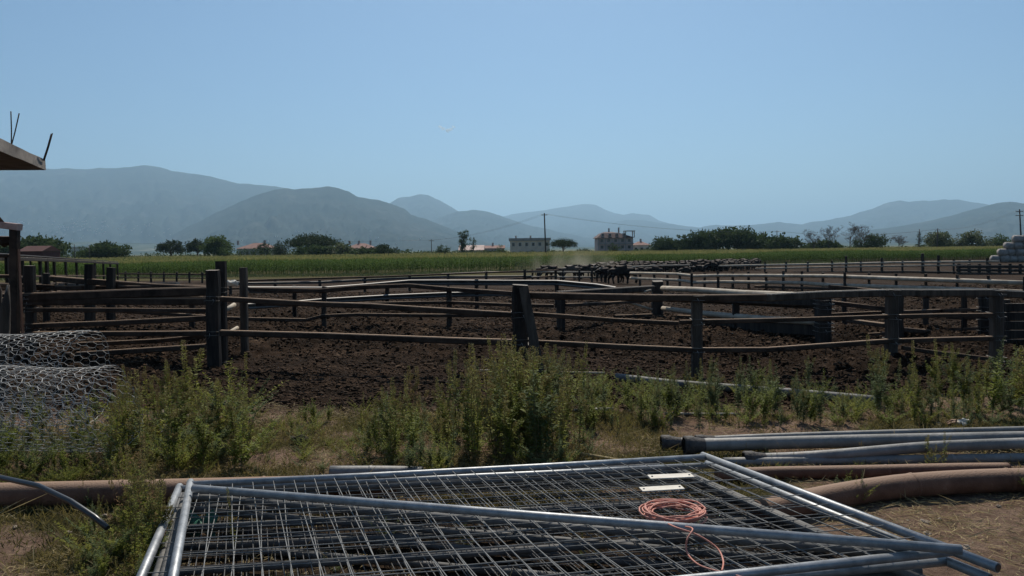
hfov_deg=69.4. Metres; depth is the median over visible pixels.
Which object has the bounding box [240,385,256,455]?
weed plant
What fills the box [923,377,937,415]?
weed plant
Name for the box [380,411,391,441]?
weed plant
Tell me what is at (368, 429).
weed plant
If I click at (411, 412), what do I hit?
weed plant
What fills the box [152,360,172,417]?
weed plant
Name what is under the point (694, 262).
buffalo
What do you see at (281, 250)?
broadleaf tree
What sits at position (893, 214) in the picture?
mountain range
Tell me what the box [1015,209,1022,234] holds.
utility pole
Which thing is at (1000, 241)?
broadleaf tree
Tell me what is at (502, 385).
weed plant
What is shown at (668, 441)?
irrigation pipe
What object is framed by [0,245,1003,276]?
corn field
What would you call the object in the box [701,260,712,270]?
buffalo
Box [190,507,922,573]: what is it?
scaffold tube
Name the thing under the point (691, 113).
sky
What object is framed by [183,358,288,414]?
weed plant
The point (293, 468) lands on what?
grass
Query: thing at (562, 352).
weed plant
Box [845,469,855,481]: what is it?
weed plant
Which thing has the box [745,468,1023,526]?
rusty pipe
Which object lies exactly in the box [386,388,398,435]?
weed plant
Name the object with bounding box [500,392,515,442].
weed plant
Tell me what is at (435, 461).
weed plant
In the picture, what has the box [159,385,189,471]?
weed plant
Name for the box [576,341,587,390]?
weed plant
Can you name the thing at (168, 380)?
weed plant
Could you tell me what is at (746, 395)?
weed plant
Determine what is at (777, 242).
bush
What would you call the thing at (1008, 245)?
round bale
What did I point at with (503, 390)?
weed plant
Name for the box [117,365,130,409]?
weed plant
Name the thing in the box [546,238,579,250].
umbrella pine
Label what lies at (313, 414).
weed plant
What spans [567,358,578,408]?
weed plant
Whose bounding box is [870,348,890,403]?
weed plant
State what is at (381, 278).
pen fence
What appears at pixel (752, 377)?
weed plant
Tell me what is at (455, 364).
weed plant
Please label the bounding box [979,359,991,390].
weed plant
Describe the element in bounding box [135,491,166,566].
weed plant
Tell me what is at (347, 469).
irrigation pipe
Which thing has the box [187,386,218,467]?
weed plant
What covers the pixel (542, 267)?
buffalo
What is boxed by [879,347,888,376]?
weed plant
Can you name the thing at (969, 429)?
irrigation pipe
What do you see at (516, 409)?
weed plant
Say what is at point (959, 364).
weed plant
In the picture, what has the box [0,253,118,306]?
fence
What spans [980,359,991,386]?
weed plant
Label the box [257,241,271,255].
pine tree
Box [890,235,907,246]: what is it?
bare tree
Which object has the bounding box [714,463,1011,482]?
rusty pipe
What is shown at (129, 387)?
weed plant
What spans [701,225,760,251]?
broadleaf tree
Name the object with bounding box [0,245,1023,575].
ground
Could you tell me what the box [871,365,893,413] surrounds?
weed plant
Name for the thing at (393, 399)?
weed plant
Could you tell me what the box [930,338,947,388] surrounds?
weed plant
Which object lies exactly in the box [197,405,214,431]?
weed plant
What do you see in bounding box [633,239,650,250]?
house
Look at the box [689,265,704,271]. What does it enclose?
buffalo
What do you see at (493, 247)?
farmhouse
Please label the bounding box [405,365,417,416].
weed plant
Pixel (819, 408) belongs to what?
weed plant
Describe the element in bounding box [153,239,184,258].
pine tree
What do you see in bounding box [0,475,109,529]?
hose
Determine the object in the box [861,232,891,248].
broadleaf tree
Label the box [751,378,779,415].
weed plant
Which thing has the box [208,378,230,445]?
weed plant
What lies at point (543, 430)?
weed plant
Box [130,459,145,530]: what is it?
weed plant
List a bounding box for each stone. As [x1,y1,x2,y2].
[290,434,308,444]
[946,419,956,425]
[955,418,969,425]
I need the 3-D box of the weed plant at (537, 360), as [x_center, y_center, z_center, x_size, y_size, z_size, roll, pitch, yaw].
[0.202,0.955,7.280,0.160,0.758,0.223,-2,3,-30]
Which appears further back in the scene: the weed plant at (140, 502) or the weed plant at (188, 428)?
the weed plant at (188, 428)
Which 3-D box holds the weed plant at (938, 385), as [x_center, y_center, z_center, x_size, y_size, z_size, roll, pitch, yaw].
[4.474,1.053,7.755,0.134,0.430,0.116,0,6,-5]
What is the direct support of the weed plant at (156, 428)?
on the ground at (1012, 515)
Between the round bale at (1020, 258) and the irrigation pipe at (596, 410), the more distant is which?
the round bale at (1020, 258)
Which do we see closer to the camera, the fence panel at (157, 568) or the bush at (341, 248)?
the fence panel at (157, 568)
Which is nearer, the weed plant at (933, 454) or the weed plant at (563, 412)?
the weed plant at (933, 454)
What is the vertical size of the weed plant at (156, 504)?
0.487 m
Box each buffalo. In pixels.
[535,265,552,279]
[538,265,561,279]
[561,265,579,278]
[579,265,597,278]
[595,262,612,273]
[595,265,623,282]
[596,265,606,281]
[607,265,638,282]
[608,265,638,283]
[636,267,647,271]
[644,266,662,271]
[660,262,677,272]
[677,267,690,272]
[679,262,692,268]
[687,261,701,270]
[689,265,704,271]
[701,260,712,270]
[702,262,717,271]
[713,260,721,271]
[721,262,738,270]
[740,261,751,270]
[751,260,759,269]
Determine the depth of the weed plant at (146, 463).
4.52 m
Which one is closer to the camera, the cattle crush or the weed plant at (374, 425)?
the weed plant at (374, 425)
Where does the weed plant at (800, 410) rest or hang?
on the ground at (1012, 515)
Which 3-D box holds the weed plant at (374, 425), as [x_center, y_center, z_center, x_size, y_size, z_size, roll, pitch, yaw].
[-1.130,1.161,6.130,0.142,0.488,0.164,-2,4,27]
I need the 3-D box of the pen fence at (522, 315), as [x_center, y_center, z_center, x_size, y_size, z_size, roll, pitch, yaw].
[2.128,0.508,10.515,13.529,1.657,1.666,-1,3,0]
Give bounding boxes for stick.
[574,451,616,459]
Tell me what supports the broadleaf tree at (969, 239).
on the ground at (1012, 515)
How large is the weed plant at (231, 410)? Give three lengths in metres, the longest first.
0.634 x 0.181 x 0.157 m
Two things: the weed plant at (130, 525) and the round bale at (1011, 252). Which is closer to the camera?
the weed plant at (130, 525)
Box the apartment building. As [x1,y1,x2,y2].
[592,227,634,253]
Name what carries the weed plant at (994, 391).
on the ground at (1012, 515)
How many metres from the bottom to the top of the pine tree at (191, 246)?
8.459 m
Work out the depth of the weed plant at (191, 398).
6.58 m
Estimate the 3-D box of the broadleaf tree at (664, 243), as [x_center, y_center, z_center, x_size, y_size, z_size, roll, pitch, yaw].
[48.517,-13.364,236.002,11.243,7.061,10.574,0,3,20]
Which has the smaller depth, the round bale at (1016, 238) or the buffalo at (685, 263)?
the buffalo at (685, 263)
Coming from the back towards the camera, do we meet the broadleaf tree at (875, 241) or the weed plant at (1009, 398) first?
the broadleaf tree at (875, 241)
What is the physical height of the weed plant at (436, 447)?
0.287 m
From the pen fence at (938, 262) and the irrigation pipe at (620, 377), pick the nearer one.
the irrigation pipe at (620, 377)
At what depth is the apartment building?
257.81 m
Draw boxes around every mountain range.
[0,165,282,243]
[20,240,982,254]
[158,186,506,252]
[390,194,457,220]
[432,210,594,246]
[503,204,665,234]
[578,220,697,245]
[687,199,987,240]
[801,202,1023,243]
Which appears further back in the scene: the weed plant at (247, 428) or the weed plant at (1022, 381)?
the weed plant at (1022, 381)
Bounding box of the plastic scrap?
[186,509,217,539]
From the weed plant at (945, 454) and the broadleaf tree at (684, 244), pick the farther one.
the broadleaf tree at (684, 244)
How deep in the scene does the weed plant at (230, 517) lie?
4.13 m
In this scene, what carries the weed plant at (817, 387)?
on the ground at (1012, 515)
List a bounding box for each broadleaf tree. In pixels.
[0,232,72,254]
[71,246,84,256]
[73,240,132,259]
[196,234,236,257]
[271,240,289,254]
[496,244,506,253]
[607,242,620,250]
[648,235,678,251]
[673,232,707,251]
[686,227,729,250]
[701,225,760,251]
[730,228,769,249]
[851,238,865,248]
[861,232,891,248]
[922,231,955,246]
[956,230,996,246]
[988,233,1011,245]
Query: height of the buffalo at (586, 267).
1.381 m
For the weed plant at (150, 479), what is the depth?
4.36 m
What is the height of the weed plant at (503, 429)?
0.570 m
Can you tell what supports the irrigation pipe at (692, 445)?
on the ground at (1012, 515)
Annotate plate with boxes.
[639,485,684,491]
[647,473,693,478]
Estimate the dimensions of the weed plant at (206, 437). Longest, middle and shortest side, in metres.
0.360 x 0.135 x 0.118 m
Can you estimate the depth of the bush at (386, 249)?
236.73 m
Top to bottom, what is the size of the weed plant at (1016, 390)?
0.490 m
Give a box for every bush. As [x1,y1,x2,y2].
[60,253,70,257]
[292,244,333,259]
[320,242,353,255]
[344,246,383,254]
[370,243,399,254]
[435,245,450,254]
[469,250,488,253]
[760,231,808,255]
[799,238,843,248]
[949,236,966,246]
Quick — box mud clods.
[0,284,1023,421]
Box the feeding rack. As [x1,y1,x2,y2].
[956,264,1023,274]
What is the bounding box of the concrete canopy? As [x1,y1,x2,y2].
[0,111,52,169]
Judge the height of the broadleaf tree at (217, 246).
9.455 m
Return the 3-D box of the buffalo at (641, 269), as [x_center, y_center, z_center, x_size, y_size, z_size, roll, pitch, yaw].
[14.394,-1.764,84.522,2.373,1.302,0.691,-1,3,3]
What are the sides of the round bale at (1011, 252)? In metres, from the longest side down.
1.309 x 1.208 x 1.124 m
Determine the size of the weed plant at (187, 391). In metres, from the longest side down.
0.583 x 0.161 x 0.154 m
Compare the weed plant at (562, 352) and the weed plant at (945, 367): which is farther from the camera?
the weed plant at (945, 367)
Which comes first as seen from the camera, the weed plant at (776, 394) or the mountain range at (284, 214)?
the weed plant at (776, 394)
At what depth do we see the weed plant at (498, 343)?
8.19 m
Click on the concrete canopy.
(13, 157)
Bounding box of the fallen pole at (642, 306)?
[629,303,652,310]
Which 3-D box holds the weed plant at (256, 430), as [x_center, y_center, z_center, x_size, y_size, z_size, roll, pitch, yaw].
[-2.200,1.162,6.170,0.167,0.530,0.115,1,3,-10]
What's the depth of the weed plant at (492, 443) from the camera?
6.05 m
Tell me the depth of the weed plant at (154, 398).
6.98 m
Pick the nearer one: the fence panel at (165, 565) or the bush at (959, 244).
the fence panel at (165, 565)
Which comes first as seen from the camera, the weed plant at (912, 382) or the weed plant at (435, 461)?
the weed plant at (435, 461)
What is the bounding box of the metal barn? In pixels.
[20,246,60,271]
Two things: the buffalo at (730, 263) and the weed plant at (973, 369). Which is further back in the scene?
the buffalo at (730, 263)
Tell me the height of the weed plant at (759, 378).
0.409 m
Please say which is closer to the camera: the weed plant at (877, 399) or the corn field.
the weed plant at (877, 399)
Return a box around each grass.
[0,260,855,280]
[0,404,1023,575]
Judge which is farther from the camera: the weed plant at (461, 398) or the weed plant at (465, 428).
the weed plant at (461, 398)
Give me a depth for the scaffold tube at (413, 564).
3.92 m
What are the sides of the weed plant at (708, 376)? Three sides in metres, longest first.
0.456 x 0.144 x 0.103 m
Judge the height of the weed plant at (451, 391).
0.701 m
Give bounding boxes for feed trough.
[58,283,83,285]
[142,282,179,284]
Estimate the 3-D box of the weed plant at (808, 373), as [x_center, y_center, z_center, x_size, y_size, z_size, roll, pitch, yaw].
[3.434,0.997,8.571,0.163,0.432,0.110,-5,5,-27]
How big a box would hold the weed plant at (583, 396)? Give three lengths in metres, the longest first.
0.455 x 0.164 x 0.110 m
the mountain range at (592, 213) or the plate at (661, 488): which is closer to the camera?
the plate at (661, 488)
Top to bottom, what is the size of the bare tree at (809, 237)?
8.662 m
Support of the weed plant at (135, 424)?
on the ground at (1012, 515)
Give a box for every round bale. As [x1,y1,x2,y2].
[989,255,1000,259]
[997,248,1007,255]
[1000,255,1009,262]
[1003,242,1014,248]
[1007,249,1015,255]
[1009,255,1017,261]
[1011,235,1022,242]
[1014,242,1022,248]
[1014,249,1023,255]
[1017,255,1023,261]
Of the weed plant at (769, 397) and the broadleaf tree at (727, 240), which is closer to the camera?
the weed plant at (769, 397)
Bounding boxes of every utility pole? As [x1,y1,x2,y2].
[541,213,545,251]
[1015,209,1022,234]
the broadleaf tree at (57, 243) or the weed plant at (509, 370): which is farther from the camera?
the broadleaf tree at (57, 243)
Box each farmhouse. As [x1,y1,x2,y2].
[236,240,277,259]
[348,241,373,250]
[458,245,484,254]
[484,243,504,253]
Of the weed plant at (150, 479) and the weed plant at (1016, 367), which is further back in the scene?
the weed plant at (1016, 367)
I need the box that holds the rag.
[227,280,238,286]
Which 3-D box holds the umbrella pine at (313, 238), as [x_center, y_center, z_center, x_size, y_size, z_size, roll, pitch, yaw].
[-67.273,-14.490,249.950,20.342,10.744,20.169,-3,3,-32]
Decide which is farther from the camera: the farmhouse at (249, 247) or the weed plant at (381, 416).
the farmhouse at (249, 247)
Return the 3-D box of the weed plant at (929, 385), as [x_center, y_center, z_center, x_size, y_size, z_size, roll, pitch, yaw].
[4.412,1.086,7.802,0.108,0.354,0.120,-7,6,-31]
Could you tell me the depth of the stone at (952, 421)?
6.94 m
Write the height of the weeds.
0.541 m
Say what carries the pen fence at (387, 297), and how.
on the ground at (1012, 515)
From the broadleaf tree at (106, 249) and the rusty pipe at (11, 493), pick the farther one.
the broadleaf tree at (106, 249)
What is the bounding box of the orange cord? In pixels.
[639,498,739,575]
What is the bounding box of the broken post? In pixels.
[0,285,10,403]
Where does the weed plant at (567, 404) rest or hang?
on the ground at (1012, 515)
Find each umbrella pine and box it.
[280,232,343,249]
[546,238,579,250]
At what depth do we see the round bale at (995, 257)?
117.60 m
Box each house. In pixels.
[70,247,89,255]
[509,236,550,255]
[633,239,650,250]
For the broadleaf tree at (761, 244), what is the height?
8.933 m
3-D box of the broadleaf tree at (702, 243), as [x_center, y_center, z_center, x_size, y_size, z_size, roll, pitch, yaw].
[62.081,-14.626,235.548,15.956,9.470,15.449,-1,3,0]
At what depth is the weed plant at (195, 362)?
7.97 m
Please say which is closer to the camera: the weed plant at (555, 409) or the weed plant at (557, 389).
the weed plant at (555, 409)
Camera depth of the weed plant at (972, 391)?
7.00 m
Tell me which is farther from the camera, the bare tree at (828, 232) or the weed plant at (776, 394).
the bare tree at (828, 232)
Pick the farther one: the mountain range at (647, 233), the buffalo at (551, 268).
the mountain range at (647, 233)
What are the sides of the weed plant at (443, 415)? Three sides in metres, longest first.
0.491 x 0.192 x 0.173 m
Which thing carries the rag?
attached to the pen fence at (32, 298)
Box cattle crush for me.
[0,217,24,361]
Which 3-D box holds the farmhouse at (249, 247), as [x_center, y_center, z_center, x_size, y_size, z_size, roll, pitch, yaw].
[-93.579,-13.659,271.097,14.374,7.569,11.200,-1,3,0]
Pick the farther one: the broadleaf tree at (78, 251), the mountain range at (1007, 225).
the mountain range at (1007, 225)
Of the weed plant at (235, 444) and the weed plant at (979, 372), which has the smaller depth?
the weed plant at (235, 444)
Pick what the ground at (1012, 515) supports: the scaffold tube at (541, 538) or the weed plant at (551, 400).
the weed plant at (551, 400)
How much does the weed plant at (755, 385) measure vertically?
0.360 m
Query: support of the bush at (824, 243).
on the ground at (1012, 515)
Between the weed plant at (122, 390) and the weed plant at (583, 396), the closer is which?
the weed plant at (583, 396)
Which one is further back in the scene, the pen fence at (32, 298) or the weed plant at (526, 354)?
the pen fence at (32, 298)
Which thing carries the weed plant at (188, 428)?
on the ground at (1012, 515)
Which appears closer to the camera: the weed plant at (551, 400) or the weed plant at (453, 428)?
the weed plant at (453, 428)
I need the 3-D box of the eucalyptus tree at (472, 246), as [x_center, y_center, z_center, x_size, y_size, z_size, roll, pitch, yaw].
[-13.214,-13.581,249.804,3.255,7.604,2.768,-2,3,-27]
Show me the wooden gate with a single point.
(1014, 323)
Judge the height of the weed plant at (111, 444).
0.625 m
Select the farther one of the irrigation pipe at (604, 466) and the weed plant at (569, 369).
the weed plant at (569, 369)
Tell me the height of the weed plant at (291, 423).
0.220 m
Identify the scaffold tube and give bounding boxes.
[184,542,583,575]
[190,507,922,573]
[191,484,962,554]
[191,502,562,522]
[192,493,906,555]
[216,528,741,572]
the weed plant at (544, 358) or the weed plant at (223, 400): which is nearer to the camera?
the weed plant at (223, 400)
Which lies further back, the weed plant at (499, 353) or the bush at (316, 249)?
the bush at (316, 249)
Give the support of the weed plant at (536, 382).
on the ground at (1012, 515)
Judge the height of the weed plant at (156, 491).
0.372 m
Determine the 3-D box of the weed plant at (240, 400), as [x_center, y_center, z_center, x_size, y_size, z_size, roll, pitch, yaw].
[-2.600,1.090,7.099,0.522,0.592,0.750,1,5,17]
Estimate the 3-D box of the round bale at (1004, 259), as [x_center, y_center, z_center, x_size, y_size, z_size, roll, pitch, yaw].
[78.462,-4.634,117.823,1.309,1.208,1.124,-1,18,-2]
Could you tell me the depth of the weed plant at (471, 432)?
5.90 m
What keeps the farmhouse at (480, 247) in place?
on the ground at (1012, 515)
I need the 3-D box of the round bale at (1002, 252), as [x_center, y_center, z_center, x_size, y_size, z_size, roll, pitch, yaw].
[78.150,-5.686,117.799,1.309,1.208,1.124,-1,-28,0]
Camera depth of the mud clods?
11.76 m
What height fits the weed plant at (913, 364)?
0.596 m
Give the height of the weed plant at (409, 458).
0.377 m
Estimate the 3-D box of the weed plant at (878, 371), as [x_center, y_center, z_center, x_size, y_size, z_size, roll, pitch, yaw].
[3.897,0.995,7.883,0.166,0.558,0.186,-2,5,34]
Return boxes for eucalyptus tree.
[457,229,469,253]
[469,237,475,251]
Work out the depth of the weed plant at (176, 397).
6.41 m
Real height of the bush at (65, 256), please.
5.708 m
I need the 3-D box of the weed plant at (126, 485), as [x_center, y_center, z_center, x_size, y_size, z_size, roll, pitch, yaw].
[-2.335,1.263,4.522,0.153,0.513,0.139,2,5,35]
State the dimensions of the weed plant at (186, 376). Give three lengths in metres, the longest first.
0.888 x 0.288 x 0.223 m
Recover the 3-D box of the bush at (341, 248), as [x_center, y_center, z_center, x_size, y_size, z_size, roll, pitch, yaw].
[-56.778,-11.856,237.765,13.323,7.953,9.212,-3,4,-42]
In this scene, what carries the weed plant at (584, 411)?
on the ground at (1012, 515)
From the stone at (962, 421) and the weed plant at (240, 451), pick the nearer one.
the weed plant at (240, 451)
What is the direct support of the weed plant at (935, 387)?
on the ground at (1012, 515)
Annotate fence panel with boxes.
[136,460,992,575]
[152,470,925,575]
[152,478,898,575]
[159,470,922,575]
[168,452,1000,575]
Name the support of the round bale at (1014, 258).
on the ground at (1012, 515)
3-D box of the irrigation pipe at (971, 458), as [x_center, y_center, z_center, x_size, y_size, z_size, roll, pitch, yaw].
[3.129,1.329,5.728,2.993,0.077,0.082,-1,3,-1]
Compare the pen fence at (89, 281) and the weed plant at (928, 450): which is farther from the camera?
the pen fence at (89, 281)
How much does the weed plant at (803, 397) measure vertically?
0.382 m
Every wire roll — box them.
[0,330,111,426]
[0,365,143,451]
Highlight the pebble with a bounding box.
[962,544,969,549]
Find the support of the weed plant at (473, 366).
on the ground at (1012, 515)
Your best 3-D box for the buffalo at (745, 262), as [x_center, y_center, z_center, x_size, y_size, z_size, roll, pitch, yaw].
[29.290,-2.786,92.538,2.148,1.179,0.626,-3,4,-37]
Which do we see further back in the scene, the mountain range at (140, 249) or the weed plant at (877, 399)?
the mountain range at (140, 249)
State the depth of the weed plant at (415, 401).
7.06 m
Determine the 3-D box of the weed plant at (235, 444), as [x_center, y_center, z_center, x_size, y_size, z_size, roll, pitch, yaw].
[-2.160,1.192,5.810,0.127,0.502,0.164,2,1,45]
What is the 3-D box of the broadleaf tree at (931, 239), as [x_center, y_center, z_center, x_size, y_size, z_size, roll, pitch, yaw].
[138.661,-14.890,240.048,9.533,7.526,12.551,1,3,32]
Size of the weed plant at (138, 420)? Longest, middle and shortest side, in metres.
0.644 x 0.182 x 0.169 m
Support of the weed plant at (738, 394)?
on the ground at (1012, 515)
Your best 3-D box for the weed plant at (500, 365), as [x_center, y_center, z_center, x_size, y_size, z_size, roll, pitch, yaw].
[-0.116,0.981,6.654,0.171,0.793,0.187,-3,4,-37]
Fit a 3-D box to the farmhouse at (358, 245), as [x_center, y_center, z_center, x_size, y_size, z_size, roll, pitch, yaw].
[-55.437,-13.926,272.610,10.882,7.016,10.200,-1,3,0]
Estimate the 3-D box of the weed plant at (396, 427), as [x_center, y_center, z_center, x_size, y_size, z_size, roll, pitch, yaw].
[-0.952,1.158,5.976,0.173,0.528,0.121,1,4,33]
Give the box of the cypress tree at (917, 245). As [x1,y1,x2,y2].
[915,233,923,246]
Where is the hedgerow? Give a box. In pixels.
[67,244,969,259]
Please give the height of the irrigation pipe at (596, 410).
0.049 m
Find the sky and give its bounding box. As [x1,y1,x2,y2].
[0,0,1023,227]
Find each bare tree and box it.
[804,229,822,248]
[819,225,839,246]
[840,223,864,247]
[857,225,877,246]
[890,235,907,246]
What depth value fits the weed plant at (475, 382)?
7.25 m
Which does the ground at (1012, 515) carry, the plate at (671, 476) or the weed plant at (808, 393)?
the weed plant at (808, 393)
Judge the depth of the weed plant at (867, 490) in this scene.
4.75 m
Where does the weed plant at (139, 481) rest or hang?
on the ground at (1012, 515)
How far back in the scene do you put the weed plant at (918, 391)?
7.60 m
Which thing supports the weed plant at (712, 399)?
on the ground at (1012, 515)
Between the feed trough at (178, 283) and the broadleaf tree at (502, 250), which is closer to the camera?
the feed trough at (178, 283)
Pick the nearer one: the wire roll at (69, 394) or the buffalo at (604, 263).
the wire roll at (69, 394)
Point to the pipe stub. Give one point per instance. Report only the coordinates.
(231, 306)
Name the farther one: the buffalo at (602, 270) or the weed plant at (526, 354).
the buffalo at (602, 270)
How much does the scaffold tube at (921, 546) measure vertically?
0.043 m
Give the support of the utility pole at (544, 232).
on the ground at (1012, 515)
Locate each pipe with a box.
[0,476,397,507]
[329,465,423,473]
[480,369,604,373]
[496,463,659,472]
[572,407,613,412]
[614,373,875,403]
[660,435,766,450]
[664,412,736,415]
[682,431,1023,454]
[694,426,1023,437]
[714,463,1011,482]
[722,453,1023,466]
[742,438,1023,459]
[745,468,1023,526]
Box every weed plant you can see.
[87,375,200,441]
[90,400,156,428]
[106,397,127,468]
[108,371,135,444]
[108,447,127,510]
[109,378,126,463]
[113,453,136,527]
[116,400,130,445]
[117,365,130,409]
[117,381,128,410]
[120,385,145,451]
[120,431,148,503]
[124,387,145,459]
[125,488,138,532]
[126,465,155,532]
[128,465,155,552]
[128,479,147,539]
[129,369,153,435]
[129,403,141,443]
[129,488,146,564]
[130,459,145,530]
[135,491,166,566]
[140,441,164,518]
[141,366,153,412]
[141,416,152,462]
[143,379,161,424]
[144,400,212,448]
[146,465,158,529]
[148,386,161,434]
[148,481,172,548]
[151,481,171,541]
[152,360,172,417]
[152,476,163,513]
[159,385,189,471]
[160,423,200,455]
[162,364,174,401]
[163,384,172,423]
[163,497,173,536]
[164,371,193,445]
[169,381,276,447]
[172,405,181,453]
[173,340,203,424]
[176,371,193,423]
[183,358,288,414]
[186,382,202,439]
[187,356,206,403]
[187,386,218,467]
[188,391,200,426]
[195,388,280,467]
[195,428,211,466]
[197,368,265,426]
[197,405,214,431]
[200,396,215,449]
[204,371,273,425]
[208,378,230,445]
[208,389,224,442]
[225,384,242,449]
[226,408,248,464]
[226,487,236,543]
[238,352,248,406]
[238,397,257,450]
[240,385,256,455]
[287,413,295,430]
[298,400,308,421]
[307,397,317,421]
[307,398,315,417]
[325,398,334,421]
[362,414,373,448]
[363,399,380,455]
[375,387,386,418]
[377,392,390,437]
[379,378,398,434]
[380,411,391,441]
[383,399,402,457]
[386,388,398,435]
[392,391,405,444]
[399,373,408,428]
[400,408,428,457]
[401,389,416,444]
[403,434,418,467]
[403,439,454,468]
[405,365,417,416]
[407,366,428,418]
[410,396,416,417]
[412,395,424,436]
[413,425,426,468]
[413,433,452,464]
[419,401,428,439]
[425,436,436,466]
[429,435,444,468]
[431,377,443,421]
[435,393,440,429]
[437,390,454,432]
[438,360,453,429]
[441,441,453,467]
[443,399,455,445]
[445,348,460,417]
[447,373,468,438]
[451,400,460,453]
[460,359,478,393]
[460,369,475,453]
[464,364,491,457]
[466,343,484,434]
[466,357,479,382]
[469,387,479,459]
[470,369,491,459]
[480,357,511,454]
[487,335,499,394]
[487,362,501,410]
[487,365,509,437]
[489,368,504,411]
[490,355,502,428]
[491,355,509,445]
[492,366,526,442]
[493,392,525,455]
[495,349,511,397]
[497,334,517,400]
[499,391,519,459]
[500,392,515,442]
[501,333,524,413]
[502,350,520,387]
[504,381,518,421]
[508,352,543,419]
[509,350,533,424]
[512,355,529,436]
[515,353,537,436]
[517,388,528,444]
[518,346,555,443]
[519,356,531,397]
[520,367,560,457]
[523,347,538,379]
[523,348,539,380]
[528,374,549,440]
[532,382,549,455]
[537,342,553,374]
[537,395,551,450]
[544,351,559,417]
[544,377,555,448]
[545,344,565,410]
[545,357,556,402]
[549,385,568,440]
[550,393,558,442]
[551,352,569,400]
[555,376,568,451]
[557,387,572,436]
[558,364,582,425]
[563,354,578,400]
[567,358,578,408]
[575,387,589,446]
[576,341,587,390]
[582,381,596,424]
[584,398,593,425]
[658,370,676,409]
[703,380,716,407]
[705,364,724,412]
[705,372,714,406]
[707,355,718,384]
[710,362,723,404]
[732,370,746,410]
[735,356,745,384]
[741,369,749,394]
[741,380,754,416]
[744,358,758,385]
[745,381,762,418]
[751,360,767,385]
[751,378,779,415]
[752,370,761,394]
[763,369,780,395]
[763,382,775,411]
[764,367,776,388]
[765,364,786,412]
[767,359,775,394]
[790,374,802,416]
[791,373,800,388]
[792,380,810,407]
[795,390,803,421]
[800,379,815,407]
[800,384,820,423]
[801,387,809,421]
[803,355,815,388]
[813,380,831,426]
[815,371,832,403]
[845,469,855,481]
[855,475,879,505]
[866,334,877,393]
[869,356,885,392]
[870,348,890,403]
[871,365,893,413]
[874,386,881,414]
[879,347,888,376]
[881,385,897,416]
[894,358,901,389]
[904,379,921,419]
[905,366,914,418]
[907,365,912,388]
[909,376,921,396]
[910,340,916,383]
[912,371,923,406]
[917,390,927,416]
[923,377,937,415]
[924,435,932,462]
[925,351,941,387]
[926,374,934,404]
[929,373,941,405]
[929,444,941,462]
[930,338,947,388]
[933,368,946,402]
[939,433,951,462]
[940,355,951,383]
[946,343,959,389]
[948,349,965,391]
[955,348,976,408]
[958,359,971,407]
[965,356,975,381]
[966,386,975,423]
[974,348,1018,417]
[974,357,987,388]
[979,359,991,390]
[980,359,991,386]
[987,337,1012,384]
[998,366,1010,401]
[998,390,1005,413]
[1000,374,1017,413]
[1005,347,1018,380]
[1007,357,1021,405]
[1009,346,1023,389]
[1010,364,1021,409]
[1012,345,1023,408]
[1018,375,1023,403]
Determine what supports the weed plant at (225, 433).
on the ground at (1012, 515)
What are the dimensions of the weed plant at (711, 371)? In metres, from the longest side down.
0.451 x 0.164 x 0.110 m
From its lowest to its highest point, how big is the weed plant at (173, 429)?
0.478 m
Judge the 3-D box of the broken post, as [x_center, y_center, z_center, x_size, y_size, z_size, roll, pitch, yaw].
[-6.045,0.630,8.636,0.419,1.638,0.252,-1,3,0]
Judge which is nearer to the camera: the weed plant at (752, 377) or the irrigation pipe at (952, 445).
the irrigation pipe at (952, 445)
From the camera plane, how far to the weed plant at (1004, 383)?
7.74 m
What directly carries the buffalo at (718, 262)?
on the ground at (1012, 515)
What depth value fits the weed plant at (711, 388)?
7.45 m
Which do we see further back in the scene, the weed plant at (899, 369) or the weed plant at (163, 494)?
the weed plant at (899, 369)
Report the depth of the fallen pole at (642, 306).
18.59 m
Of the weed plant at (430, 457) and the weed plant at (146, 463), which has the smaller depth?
the weed plant at (146, 463)
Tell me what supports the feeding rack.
on the ground at (1012, 515)
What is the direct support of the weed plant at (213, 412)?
on the ground at (1012, 515)
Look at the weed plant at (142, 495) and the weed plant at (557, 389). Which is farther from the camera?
the weed plant at (557, 389)
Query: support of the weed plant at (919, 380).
on the ground at (1012, 515)
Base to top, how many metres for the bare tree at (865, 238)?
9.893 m
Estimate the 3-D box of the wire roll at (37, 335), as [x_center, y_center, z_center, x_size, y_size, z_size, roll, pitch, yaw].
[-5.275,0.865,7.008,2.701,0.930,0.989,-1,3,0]
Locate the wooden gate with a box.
[1004,299,1023,344]
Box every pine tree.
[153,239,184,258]
[180,238,208,255]
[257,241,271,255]
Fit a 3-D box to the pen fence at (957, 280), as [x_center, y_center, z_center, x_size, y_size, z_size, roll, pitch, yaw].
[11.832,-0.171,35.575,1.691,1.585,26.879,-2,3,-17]
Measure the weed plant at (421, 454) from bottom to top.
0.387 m
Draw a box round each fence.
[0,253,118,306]
[0,264,205,326]
[2,261,248,363]
[119,271,205,282]
[204,270,1023,376]
[227,269,558,294]
[227,280,662,329]
[239,279,614,316]
[449,264,689,281]
[629,271,1023,299]
[660,286,834,342]
[690,253,999,273]
[828,285,988,337]
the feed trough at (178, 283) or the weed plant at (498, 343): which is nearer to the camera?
the weed plant at (498, 343)
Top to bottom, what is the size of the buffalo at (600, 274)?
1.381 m
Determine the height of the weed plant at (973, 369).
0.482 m
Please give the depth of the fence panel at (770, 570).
3.85 m
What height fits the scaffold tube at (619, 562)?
0.041 m
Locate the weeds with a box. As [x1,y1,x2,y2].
[0,358,1023,575]
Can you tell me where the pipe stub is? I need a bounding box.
[227,303,235,310]

